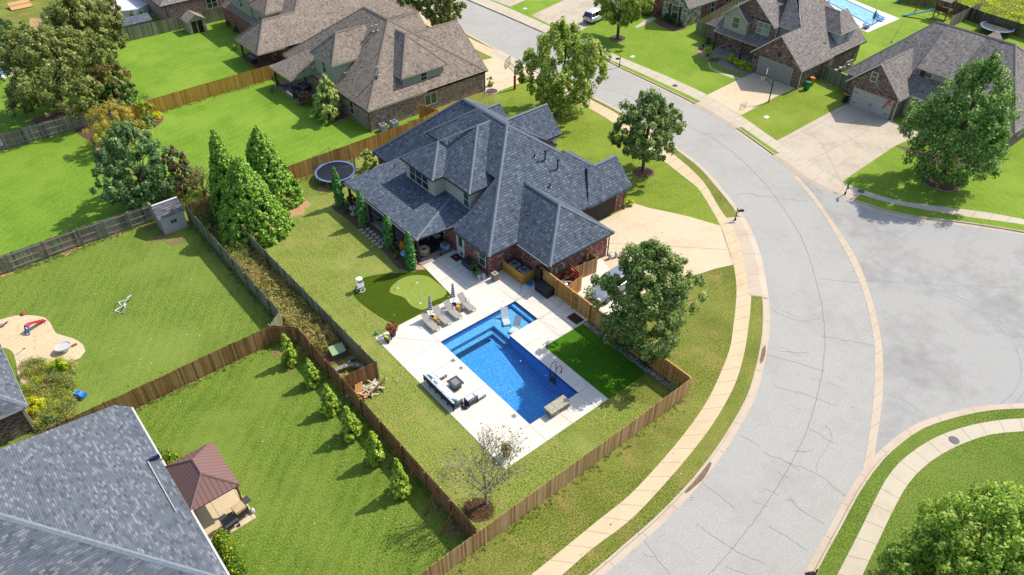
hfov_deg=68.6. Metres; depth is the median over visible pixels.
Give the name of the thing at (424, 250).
armchair
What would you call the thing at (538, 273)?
smoker
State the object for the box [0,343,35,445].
brick house
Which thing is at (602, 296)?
parked car
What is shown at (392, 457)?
fence brace
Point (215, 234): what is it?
brush
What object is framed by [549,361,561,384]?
pool ladder
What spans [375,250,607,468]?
pool deck
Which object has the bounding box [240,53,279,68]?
patio
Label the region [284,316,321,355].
brush
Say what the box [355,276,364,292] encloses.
disc golf basket
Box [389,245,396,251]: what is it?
shrub
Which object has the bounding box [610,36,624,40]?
mulch
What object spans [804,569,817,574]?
mailbox
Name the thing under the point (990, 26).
trampoline
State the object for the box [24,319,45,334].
toy slide
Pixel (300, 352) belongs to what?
brush
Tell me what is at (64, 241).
board fence
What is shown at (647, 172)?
mulch
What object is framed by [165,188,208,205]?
scrub
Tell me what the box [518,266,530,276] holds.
air conditioner
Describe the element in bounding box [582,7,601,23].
parked car
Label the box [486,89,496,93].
mulch
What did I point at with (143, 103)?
bush
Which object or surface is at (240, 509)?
barbecue
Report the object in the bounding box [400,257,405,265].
shrub
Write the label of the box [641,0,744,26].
brick house
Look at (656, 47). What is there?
lawn
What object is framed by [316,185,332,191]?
soil patch
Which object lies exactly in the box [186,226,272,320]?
grass tufts
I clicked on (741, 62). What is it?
shrub
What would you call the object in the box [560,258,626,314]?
parking pad
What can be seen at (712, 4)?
window
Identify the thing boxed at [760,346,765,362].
dirt stain
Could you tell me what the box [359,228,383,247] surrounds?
stepping stones
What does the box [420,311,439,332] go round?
sun lounger
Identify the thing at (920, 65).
brick house
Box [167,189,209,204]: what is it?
scrub
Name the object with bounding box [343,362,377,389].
board fence
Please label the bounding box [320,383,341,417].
magnolia
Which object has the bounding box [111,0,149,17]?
above ground pool
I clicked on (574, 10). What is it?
driveway
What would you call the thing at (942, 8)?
playset
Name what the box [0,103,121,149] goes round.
board fence
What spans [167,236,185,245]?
soil patch
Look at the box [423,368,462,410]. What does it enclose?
outdoor sofa
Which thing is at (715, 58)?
shrub
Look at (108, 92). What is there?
tree
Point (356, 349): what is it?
board fence
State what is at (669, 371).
board fence
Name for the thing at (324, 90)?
conifer
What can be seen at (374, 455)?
magnolia
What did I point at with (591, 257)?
board fence
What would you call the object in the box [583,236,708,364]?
tree
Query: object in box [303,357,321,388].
magnolia
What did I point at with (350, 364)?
edging roll
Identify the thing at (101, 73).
tree
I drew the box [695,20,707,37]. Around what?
board fence
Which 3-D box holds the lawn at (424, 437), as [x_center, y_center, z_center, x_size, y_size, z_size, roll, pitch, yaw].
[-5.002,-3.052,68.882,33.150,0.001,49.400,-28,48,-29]
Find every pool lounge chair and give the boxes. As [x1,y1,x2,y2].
[500,307,510,326]
[509,315,521,334]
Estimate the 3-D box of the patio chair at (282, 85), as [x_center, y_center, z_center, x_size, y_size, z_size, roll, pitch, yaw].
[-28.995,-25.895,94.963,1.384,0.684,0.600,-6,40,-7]
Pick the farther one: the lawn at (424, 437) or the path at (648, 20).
the path at (648, 20)
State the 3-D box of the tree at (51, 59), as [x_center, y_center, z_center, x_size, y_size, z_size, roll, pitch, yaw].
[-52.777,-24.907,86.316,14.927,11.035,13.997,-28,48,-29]
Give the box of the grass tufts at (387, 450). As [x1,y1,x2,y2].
[305,353,467,538]
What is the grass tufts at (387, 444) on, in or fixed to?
on the lawn at (303, 442)
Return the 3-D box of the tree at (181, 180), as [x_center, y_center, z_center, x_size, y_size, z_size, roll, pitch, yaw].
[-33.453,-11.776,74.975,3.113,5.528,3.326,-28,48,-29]
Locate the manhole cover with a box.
[948,436,959,443]
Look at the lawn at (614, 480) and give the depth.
51.92 m
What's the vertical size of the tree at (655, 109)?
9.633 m
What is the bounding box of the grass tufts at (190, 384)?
[140,344,270,409]
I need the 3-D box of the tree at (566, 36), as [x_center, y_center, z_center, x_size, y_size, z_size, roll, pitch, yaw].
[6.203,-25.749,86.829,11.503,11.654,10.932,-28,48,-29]
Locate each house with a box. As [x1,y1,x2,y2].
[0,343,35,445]
[0,405,229,574]
[143,0,224,23]
[221,0,416,63]
[268,7,487,132]
[343,98,631,279]
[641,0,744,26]
[706,0,866,88]
[843,21,1023,145]
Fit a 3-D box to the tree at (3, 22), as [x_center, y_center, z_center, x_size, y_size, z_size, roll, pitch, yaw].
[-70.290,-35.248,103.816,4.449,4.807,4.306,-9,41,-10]
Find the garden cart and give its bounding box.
[381,333,391,342]
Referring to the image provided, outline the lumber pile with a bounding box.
[346,378,387,403]
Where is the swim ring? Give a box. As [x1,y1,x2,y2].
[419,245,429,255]
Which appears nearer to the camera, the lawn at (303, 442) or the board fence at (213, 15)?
the lawn at (303, 442)
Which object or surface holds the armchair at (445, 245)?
on the patio at (399, 234)
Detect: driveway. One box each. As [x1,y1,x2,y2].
[419,8,437,21]
[483,57,527,94]
[493,0,523,6]
[532,0,623,31]
[599,201,732,293]
[706,73,794,114]
[777,104,917,180]
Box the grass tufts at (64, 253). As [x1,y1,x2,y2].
[14,226,141,272]
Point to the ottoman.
(480, 393)
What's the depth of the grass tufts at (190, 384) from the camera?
56.24 m
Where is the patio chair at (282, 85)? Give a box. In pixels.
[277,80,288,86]
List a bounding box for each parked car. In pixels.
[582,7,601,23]
[586,265,626,304]
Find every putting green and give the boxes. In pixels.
[354,268,451,324]
[390,275,445,309]
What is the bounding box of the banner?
[881,97,895,108]
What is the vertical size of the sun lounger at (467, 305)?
0.949 m
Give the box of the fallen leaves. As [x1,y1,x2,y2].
[1,162,699,569]
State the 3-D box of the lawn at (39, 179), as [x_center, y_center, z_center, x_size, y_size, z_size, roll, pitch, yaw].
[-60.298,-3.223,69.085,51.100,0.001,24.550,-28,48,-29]
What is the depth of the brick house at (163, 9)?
112.65 m
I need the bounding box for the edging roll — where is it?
[334,362,364,370]
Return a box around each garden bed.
[29,18,42,28]
[30,110,66,123]
[75,122,95,141]
[94,144,110,157]
[151,116,162,125]
[332,202,420,270]
[415,265,423,269]
[589,323,669,382]
[654,18,685,30]
[696,43,719,62]
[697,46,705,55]
[717,60,750,74]
[896,145,1001,167]
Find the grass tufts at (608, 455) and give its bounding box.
[460,401,679,569]
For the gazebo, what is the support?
on the patio at (210, 513)
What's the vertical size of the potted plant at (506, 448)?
1.156 m
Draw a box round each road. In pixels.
[423,0,926,574]
[798,176,1023,454]
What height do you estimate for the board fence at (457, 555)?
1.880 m
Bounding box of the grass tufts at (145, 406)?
[134,347,271,409]
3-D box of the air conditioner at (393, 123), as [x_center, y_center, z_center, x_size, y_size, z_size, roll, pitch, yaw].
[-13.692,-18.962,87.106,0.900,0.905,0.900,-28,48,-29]
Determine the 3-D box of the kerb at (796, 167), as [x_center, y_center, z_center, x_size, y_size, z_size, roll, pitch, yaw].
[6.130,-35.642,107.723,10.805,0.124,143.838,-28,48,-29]
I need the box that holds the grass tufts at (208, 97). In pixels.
[152,77,271,113]
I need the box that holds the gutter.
[792,175,882,469]
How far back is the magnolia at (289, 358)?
57.19 m
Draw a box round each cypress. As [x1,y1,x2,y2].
[331,167,345,207]
[355,189,367,226]
[382,213,394,247]
[403,230,416,271]
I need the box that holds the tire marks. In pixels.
[910,277,1023,403]
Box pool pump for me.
[562,279,571,285]
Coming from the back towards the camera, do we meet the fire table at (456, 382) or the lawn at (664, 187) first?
the lawn at (664, 187)
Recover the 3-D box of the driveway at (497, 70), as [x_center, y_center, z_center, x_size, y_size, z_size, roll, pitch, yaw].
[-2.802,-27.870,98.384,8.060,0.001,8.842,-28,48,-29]
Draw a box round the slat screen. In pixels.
[503,259,534,284]
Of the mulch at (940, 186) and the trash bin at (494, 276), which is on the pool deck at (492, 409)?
the trash bin at (494, 276)
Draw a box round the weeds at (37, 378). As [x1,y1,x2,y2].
[21,354,76,429]
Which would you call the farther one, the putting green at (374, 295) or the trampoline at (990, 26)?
the trampoline at (990, 26)
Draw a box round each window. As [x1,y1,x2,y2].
[170,218,177,223]
[206,0,217,8]
[321,61,326,73]
[349,101,354,115]
[409,166,428,191]
[420,72,427,80]
[424,91,436,105]
[463,192,469,209]
[478,252,485,267]
[671,4,678,19]
[710,2,714,12]
[731,16,740,29]
[756,21,770,36]
[869,71,878,82]
[924,71,932,78]
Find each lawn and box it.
[0,0,762,574]
[0,71,86,150]
[0,123,167,268]
[0,214,273,448]
[35,20,272,120]
[122,76,418,215]
[135,343,469,574]
[239,154,670,531]
[332,355,370,384]
[491,0,1023,230]
[493,81,719,224]
[615,374,671,404]
[741,89,847,139]
[816,408,1023,574]
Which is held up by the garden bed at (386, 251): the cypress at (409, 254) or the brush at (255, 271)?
the cypress at (409, 254)
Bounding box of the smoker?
[535,264,544,282]
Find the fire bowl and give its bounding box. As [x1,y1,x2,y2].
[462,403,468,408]
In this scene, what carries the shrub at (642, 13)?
on the lawn at (656, 47)
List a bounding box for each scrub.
[74,93,150,116]
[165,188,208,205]
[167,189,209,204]
[172,186,210,201]
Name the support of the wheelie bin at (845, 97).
on the lawn at (791, 111)
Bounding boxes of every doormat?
[450,253,461,261]
[567,313,583,324]
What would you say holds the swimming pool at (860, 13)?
on the pool deck at (888, 18)
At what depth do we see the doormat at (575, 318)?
62.13 m
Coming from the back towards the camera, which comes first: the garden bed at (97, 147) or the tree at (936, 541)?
the garden bed at (97, 147)
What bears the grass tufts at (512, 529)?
on the lawn at (614, 480)
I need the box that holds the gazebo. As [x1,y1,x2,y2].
[165,441,242,523]
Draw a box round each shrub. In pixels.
[24,396,46,414]
[36,415,61,431]
[50,357,68,371]
[152,111,161,119]
[157,447,178,463]
[163,452,180,464]
[180,163,208,197]
[342,203,349,213]
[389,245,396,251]
[394,250,401,258]
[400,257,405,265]
[486,75,493,85]
[624,198,634,206]
[641,3,652,16]
[654,9,658,17]
[662,13,670,21]
[667,16,675,24]
[670,381,679,388]
[674,20,682,25]
[703,47,712,55]
[709,55,718,61]
[727,53,735,63]
[733,58,739,64]
[738,59,746,69]
[744,63,752,70]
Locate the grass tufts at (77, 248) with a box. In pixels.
[19,222,150,270]
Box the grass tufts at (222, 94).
[171,78,273,109]
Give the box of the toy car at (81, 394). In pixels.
[65,385,86,399]
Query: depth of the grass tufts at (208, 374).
56.60 m
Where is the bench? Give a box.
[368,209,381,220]
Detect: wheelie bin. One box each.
[803,81,811,90]
[809,76,815,85]
[841,93,849,102]
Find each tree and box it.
[0,17,18,46]
[0,20,112,120]
[0,23,7,44]
[27,8,42,27]
[39,0,129,75]
[81,0,120,27]
[89,62,132,104]
[89,119,192,209]
[102,75,139,111]
[161,145,197,192]
[359,149,377,168]
[399,0,422,11]
[419,0,466,25]
[427,423,533,504]
[514,16,611,117]
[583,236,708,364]
[593,0,654,38]
[607,86,686,171]
[876,480,1023,574]
[897,49,1022,187]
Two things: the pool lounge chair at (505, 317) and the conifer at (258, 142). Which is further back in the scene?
the conifer at (258, 142)
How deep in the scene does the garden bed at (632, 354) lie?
58.81 m
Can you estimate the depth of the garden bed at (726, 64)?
100.19 m
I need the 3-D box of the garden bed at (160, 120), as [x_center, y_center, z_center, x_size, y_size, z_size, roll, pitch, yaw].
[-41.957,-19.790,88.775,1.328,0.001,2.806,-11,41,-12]
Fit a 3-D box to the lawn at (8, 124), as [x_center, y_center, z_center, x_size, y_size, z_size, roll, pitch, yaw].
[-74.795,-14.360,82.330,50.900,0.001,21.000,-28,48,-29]
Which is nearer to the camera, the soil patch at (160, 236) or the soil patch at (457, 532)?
the soil patch at (457, 532)
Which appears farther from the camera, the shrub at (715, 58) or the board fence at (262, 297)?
the shrub at (715, 58)
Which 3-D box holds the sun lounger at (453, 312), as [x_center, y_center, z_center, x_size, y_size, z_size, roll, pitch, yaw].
[-4.941,1.857,62.267,0.700,0.949,1.829,-28,48,-29]
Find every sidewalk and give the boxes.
[424,21,750,574]
[470,0,1023,224]
[837,418,1023,574]
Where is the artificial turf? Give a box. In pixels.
[545,324,646,398]
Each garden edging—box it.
[583,322,675,391]
[920,171,959,191]
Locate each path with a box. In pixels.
[635,17,655,27]
[708,63,739,79]
[713,52,728,59]
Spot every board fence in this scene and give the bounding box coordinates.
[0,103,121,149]
[0,205,154,274]
[19,327,272,441]
[121,7,224,40]
[129,64,279,118]
[184,204,283,326]
[185,196,211,220]
[218,200,379,377]
[269,325,477,536]
[285,117,423,178]
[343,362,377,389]
[418,104,438,119]
[419,378,691,574]
[540,267,690,385]
[567,262,581,281]
[568,275,581,292]
[575,258,597,277]
[588,252,596,260]
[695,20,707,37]
[698,0,736,24]
[820,64,848,89]
[900,0,1023,38]
[949,2,982,25]
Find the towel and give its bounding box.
[570,268,580,280]
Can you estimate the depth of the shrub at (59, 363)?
56.98 m
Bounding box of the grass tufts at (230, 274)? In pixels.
[195,232,273,318]
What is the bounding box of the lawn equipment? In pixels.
[834,59,853,71]
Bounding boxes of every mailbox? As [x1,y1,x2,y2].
[734,208,743,220]
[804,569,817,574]
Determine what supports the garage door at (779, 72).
in the brick house at (795, 43)
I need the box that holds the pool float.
[399,241,403,250]
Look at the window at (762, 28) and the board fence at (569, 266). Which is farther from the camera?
the window at (762, 28)
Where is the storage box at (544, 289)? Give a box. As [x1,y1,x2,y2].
[534,280,554,298]
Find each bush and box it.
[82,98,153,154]
[134,100,155,117]
[138,114,158,128]
[297,89,313,106]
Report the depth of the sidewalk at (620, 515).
54.67 m
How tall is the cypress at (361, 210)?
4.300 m
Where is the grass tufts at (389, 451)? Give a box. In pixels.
[312,358,467,541]
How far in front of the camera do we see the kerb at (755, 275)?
59.23 m
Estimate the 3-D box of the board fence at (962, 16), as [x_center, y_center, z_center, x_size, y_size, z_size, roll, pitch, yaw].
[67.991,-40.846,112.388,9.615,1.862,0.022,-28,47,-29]
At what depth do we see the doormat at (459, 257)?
68.44 m
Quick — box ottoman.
[473,388,485,401]
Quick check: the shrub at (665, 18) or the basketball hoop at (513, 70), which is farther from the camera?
the shrub at (665, 18)
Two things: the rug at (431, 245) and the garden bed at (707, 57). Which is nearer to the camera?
the rug at (431, 245)
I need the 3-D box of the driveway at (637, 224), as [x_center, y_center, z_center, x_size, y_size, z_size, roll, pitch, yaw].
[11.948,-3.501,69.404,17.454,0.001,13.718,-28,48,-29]
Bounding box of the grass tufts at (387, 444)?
[302,348,459,529]
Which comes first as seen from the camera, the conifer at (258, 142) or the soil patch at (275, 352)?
the soil patch at (275, 352)
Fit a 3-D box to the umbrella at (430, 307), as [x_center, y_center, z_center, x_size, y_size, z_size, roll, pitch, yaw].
[-6.708,1.583,61.504,0.500,2.350,0.487,-28,48,-29]
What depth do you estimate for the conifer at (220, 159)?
69.55 m
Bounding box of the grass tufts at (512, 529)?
[460,398,686,570]
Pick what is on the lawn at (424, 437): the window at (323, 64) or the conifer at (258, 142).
the conifer at (258, 142)
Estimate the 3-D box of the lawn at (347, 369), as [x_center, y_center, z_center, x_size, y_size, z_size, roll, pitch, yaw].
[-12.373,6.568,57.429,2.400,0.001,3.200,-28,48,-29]
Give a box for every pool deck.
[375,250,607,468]
[826,0,899,32]
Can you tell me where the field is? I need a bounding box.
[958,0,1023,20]
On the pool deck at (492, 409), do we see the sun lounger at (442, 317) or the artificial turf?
the sun lounger at (442, 317)
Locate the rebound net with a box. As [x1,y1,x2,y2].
[114,295,130,313]
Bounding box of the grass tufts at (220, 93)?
[160,81,263,112]
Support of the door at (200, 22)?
in the garden shed at (194, 22)
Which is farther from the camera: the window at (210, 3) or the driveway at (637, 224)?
the window at (210, 3)
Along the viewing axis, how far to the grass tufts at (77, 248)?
69.31 m
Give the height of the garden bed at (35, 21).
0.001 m
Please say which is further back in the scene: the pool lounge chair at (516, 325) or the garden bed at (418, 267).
the garden bed at (418, 267)
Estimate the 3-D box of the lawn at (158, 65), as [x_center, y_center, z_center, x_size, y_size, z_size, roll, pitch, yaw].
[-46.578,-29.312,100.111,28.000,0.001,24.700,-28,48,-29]
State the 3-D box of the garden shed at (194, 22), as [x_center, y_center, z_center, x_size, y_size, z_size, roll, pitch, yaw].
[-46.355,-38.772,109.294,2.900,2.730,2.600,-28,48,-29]
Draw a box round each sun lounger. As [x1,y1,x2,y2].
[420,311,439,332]
[433,304,450,326]
[443,299,461,320]
[457,292,475,313]
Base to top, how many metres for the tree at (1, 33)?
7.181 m
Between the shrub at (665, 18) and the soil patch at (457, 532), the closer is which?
the soil patch at (457, 532)
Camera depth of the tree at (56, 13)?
94.10 m
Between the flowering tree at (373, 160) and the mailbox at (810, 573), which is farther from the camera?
the flowering tree at (373, 160)
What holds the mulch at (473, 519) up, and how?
on the lawn at (424, 437)
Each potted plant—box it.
[385,322,398,336]
[469,260,478,271]
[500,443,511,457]
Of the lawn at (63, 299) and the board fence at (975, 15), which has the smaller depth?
the lawn at (63, 299)
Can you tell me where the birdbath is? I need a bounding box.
[349,205,355,215]
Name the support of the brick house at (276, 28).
on the lawn at (158, 65)
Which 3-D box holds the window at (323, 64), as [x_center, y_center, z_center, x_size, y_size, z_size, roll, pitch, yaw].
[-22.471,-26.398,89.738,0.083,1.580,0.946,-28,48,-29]
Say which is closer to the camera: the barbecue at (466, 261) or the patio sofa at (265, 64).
the barbecue at (466, 261)
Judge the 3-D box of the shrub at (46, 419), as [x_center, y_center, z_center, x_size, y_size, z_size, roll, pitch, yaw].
[-32.899,9.723,53.069,1.684,1.267,1.753,7,40,8]
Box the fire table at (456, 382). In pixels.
[446,375,463,390]
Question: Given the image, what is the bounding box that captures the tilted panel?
[7,0,32,10]
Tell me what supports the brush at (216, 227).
on the ground at (328, 358)
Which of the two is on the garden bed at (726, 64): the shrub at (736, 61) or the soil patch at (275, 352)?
the shrub at (736, 61)
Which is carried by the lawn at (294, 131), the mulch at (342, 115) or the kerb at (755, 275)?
the mulch at (342, 115)
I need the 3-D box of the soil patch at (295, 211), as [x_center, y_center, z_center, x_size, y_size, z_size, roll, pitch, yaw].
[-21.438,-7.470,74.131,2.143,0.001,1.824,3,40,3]
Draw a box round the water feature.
[544,395,570,418]
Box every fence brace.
[387,444,397,469]
[406,464,415,484]
[424,487,436,515]
[439,507,454,535]
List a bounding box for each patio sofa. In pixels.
[244,53,256,62]
[258,60,272,67]
[297,81,309,90]
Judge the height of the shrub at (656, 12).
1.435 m
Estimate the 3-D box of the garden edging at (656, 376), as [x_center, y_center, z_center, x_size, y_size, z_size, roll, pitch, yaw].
[9.193,5.389,58.757,0.514,0.120,9.820,-28,48,-29]
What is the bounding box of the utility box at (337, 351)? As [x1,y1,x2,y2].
[328,342,346,359]
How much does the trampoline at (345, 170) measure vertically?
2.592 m
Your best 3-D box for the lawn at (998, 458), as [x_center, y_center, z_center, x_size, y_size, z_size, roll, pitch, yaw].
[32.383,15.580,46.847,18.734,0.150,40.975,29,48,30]
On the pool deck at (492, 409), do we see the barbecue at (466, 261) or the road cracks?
the barbecue at (466, 261)
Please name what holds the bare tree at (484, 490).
on the mulch at (473, 519)
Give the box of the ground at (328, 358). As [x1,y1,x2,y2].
[205,215,351,369]
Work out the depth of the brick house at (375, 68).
89.17 m
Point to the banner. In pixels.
(887, 103)
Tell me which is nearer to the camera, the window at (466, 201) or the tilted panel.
the window at (466, 201)
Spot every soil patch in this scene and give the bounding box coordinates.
[61,243,81,255]
[142,223,157,230]
[149,231,177,242]
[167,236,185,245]
[269,348,282,356]
[286,366,296,371]
[288,207,305,216]
[296,201,310,209]
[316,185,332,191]
[429,495,451,515]
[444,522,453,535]
[450,516,470,536]
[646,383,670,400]
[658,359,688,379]
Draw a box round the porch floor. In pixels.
[712,47,752,63]
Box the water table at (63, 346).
[53,341,76,352]
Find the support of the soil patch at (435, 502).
on the lawn at (303, 442)
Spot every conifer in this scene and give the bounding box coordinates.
[208,128,254,224]
[218,156,295,250]
[244,124,304,215]
[310,74,342,121]
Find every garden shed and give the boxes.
[117,12,151,39]
[149,196,187,234]
[180,10,207,34]
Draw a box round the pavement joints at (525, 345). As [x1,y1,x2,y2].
[401,259,594,440]
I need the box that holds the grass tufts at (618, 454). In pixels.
[472,402,681,556]
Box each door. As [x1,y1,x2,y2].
[153,213,162,231]
[190,20,199,33]
[195,19,204,31]
[456,235,464,256]
[583,196,616,220]
[756,56,792,84]
[849,87,893,118]
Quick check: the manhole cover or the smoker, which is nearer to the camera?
the manhole cover
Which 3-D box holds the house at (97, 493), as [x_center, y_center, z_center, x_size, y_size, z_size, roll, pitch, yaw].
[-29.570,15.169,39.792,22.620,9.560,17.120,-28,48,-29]
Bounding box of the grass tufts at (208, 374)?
[150,345,267,406]
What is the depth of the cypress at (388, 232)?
68.44 m
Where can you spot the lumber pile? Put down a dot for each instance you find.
(371, 387)
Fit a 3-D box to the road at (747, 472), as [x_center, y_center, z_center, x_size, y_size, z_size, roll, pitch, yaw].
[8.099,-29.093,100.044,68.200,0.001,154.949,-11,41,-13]
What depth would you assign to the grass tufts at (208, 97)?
92.71 m
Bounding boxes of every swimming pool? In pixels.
[441,301,577,423]
[827,0,884,25]
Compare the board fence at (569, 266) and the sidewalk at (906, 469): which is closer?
the sidewalk at (906, 469)
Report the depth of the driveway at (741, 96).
94.44 m
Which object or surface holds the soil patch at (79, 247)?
on the lawn at (63, 299)
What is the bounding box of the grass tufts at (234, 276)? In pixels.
[192,226,272,321]
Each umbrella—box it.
[428,296,433,318]
[451,283,456,306]
[872,9,876,23]
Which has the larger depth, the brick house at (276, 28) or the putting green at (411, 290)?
the brick house at (276, 28)
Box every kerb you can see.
[464,31,769,574]
[478,0,1023,234]
[803,403,1023,574]
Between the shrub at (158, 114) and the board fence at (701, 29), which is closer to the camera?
the shrub at (158, 114)
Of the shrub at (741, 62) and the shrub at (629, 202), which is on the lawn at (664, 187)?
the shrub at (629, 202)
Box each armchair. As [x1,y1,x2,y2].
[440,241,449,253]
[464,393,477,407]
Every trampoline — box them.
[312,148,355,188]
[978,10,1019,36]
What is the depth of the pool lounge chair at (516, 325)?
61.76 m
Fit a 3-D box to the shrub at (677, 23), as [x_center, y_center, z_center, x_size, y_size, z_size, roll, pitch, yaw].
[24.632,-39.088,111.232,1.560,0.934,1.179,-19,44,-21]
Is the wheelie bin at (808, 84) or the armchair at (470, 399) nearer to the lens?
the armchair at (470, 399)
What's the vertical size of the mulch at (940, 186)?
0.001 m
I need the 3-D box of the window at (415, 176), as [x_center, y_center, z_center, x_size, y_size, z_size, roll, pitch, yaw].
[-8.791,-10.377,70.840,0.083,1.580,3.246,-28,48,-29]
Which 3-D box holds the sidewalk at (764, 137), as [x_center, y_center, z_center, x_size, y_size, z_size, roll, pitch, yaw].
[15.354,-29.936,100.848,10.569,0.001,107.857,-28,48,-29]
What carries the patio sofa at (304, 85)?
on the patio at (286, 90)
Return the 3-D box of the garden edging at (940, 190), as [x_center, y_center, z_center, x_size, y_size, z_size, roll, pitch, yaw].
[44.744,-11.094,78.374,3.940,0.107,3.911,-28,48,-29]
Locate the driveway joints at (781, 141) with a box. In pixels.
[495,11,882,264]
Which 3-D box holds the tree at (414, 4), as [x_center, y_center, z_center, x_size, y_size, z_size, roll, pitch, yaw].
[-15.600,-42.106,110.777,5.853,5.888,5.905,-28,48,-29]
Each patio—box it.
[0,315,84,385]
[195,489,255,543]
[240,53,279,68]
[273,79,315,100]
[348,201,453,265]
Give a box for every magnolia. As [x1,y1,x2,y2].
[280,333,298,366]
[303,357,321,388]
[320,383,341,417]
[340,405,364,442]
[365,430,385,466]
[389,458,412,499]
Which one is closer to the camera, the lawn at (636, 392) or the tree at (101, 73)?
the lawn at (636, 392)
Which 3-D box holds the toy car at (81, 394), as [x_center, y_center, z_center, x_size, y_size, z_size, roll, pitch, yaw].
[-32.165,7.683,55.322,1.280,1.021,0.560,8,41,9]
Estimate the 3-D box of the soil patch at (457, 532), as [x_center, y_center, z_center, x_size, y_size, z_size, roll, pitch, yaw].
[-3.163,15.068,47.324,1.464,0.001,1.489,1,40,1]
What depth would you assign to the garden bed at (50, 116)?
89.32 m
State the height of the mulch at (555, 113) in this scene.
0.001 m
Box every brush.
[196,207,254,253]
[199,210,245,256]
[200,213,247,258]
[230,246,338,354]
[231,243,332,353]
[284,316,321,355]
[289,320,326,358]
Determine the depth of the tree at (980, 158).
72.97 m
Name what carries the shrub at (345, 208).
on the garden bed at (386, 251)
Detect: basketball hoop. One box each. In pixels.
[504,56,515,88]
[761,69,773,101]
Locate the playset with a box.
[903,0,956,21]
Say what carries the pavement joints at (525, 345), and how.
on the pool deck at (492, 409)
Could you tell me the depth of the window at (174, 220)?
70.95 m
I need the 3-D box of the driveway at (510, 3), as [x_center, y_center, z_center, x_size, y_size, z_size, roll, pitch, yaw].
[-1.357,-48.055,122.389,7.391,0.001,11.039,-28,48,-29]
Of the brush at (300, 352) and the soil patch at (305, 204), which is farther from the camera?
the soil patch at (305, 204)
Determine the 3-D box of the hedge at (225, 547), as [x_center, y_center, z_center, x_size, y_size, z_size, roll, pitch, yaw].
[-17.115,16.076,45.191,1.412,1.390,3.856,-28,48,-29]
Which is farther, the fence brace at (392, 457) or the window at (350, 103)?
the window at (350, 103)
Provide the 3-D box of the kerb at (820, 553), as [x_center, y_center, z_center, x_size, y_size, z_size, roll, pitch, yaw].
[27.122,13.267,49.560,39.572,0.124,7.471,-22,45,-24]
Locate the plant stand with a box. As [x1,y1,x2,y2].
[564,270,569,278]
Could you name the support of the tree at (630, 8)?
on the mulch at (621, 38)
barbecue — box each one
[218,512,240,532]
[230,495,250,518]
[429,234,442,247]
[461,256,472,270]
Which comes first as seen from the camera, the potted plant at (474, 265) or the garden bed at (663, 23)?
the potted plant at (474, 265)
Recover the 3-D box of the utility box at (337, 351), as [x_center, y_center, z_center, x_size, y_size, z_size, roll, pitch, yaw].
[-13.675,5.005,58.778,1.140,0.680,1.000,-22,45,-24]
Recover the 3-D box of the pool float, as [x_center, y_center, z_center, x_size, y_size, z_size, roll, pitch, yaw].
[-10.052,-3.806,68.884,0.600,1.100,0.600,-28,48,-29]
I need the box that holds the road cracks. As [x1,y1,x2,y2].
[484,19,1023,574]
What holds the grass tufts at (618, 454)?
on the lawn at (614, 480)
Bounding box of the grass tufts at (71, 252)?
[16,225,139,272]
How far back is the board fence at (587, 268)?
65.89 m
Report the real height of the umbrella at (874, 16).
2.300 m
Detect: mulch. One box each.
[327,110,347,120]
[463,496,495,519]
[465,497,493,521]
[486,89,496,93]
[553,110,568,117]
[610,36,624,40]
[633,167,653,177]
[923,172,958,190]
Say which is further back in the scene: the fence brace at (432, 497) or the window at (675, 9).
the window at (675, 9)
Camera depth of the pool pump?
64.60 m
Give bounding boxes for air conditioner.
[378,122,387,131]
[389,119,398,128]
[508,260,520,270]
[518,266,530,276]
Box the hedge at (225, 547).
[210,528,247,574]
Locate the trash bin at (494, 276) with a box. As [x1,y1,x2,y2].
[491,271,498,281]
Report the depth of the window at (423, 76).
88.57 m
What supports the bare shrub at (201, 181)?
on the lawn at (294, 131)
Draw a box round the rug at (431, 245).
[399,238,439,258]
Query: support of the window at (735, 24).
in the brick house at (795, 43)
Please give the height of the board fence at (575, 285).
1.756 m
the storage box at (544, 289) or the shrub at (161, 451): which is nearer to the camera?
the shrub at (161, 451)

